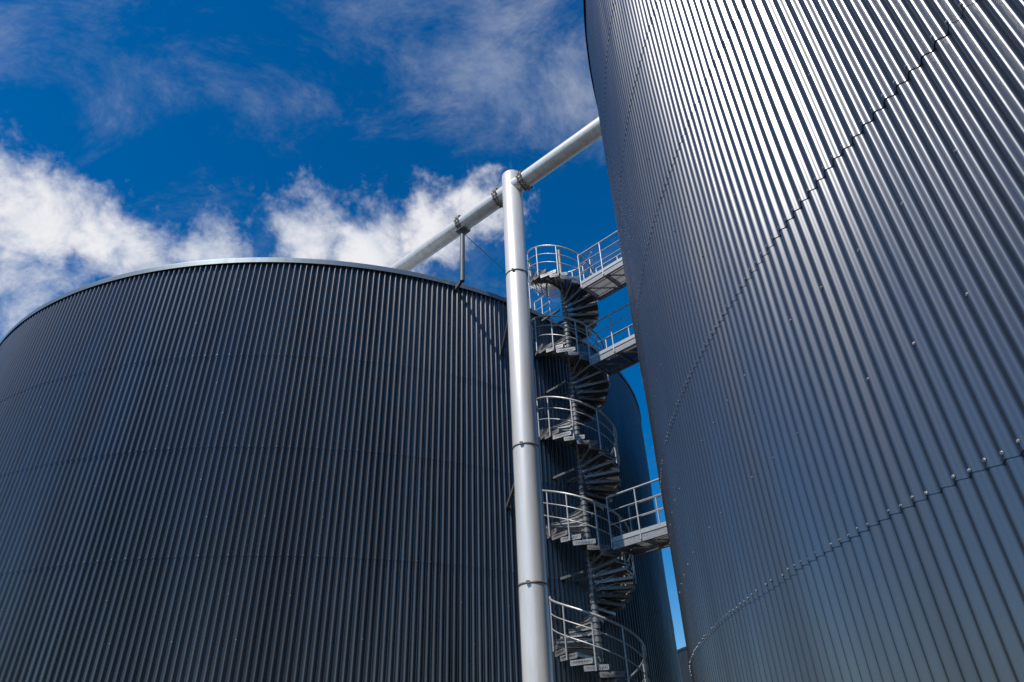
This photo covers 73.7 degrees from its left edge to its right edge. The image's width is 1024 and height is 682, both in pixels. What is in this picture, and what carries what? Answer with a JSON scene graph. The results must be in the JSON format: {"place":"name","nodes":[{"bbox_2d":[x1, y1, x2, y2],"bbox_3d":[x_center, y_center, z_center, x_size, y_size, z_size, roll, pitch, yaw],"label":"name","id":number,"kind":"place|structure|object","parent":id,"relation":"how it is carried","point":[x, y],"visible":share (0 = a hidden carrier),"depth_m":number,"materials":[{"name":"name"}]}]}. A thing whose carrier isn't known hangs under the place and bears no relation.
{"place":"outdoors","nodes":[
{"label":"outdoors","id":0,"kind":"place"},
{"bbox_2d":[0,0,685,649],"label":"sky","id":1,"kind":"structure","parent":0,"point":[135,135],"materials":[{"name":"blue"}]},
{"bbox_2d":[677,646,691,681],"bbox_3d":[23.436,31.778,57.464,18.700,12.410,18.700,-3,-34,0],"label":"corrugated storage tank","id":2,"kind":"object","parent":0,"point":[686,676],"visible":0.07,"depth_m":57.71,"materials":[{"name":"metal"}]},
{"label":"ground","id":3,"kind":"structure","parent":0,"visible":0},
{"bbox_2d":[0,257,681,681],"bbox_3d":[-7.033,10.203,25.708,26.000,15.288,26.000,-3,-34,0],"label":"corrugated storage tank","id":4,"kind":"object","parent":3,"relation":"on","point":[266,469],"visible":0.84,"depth_m":16.08,"materials":[{"name":"metal"}]},
{"bbox_2d":[528,282,550,313],"bbox_3d":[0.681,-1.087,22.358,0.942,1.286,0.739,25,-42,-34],"label":"railing","id":5,"kind":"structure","parent":4,"relation":"on","point":[542,305],"depth_m":22.57,"materials":[{"name":"grey metal"}]},
{"bbox_2d":[390,117,601,681],"bbox_3d":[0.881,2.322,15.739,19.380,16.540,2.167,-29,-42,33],"label":"overhead gas pipe","id":6,"kind":"object","parent":3,"relation":"on","point":[536,648],"visible":0.58,"depth_m":15.98,"materials":[{"name":"metal"}]},
{"bbox_2d":[527,245,649,681],"bbox_3d":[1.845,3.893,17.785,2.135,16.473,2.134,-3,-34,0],"label":"spiral staircase","id":7,"kind":"structure","parent":3,"relation":"on","point":[569,529],"depth_m":17.84,"materials":[{"name":"metal"}]},
{"bbox_2d":[577,230,626,300],"bbox_3d":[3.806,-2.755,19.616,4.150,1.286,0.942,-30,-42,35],"label":"steel walkway","id":8,"kind":"structure","parent":7,"relation":"attached to","point":[606,281],"depth_m":20.16,"materials":[{"name":"grey metal"}]},
{"bbox_2d":[583,0,1023,681],"bbox_3d":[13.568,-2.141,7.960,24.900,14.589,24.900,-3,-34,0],"label":"corrugated storage tank","id":9,"kind":"object","parent":3,"relation":"on","point":[819,210],"visible":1,"depth_m":3.91,"materials":[{"name":"metal"}]},
{"bbox_2d":[586,303,638,375],"bbox_3d":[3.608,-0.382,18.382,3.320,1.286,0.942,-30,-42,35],"label":"steel walkway","id":10,"kind":"structure","parent":9,"relation":"attached to","point":[617,357],"depth_m":18.68,"materials":[{"name":"grey metal"}]},
{"bbox_2d":[606,478,669,555],"bbox_3d":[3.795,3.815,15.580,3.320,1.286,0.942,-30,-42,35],"label":"steel walkway","id":11,"kind":"structure","parent":9,"relation":"attached to","point":[652,538],"depth_m":15.87,"materials":[{"name":"grey metal"}]}
]}

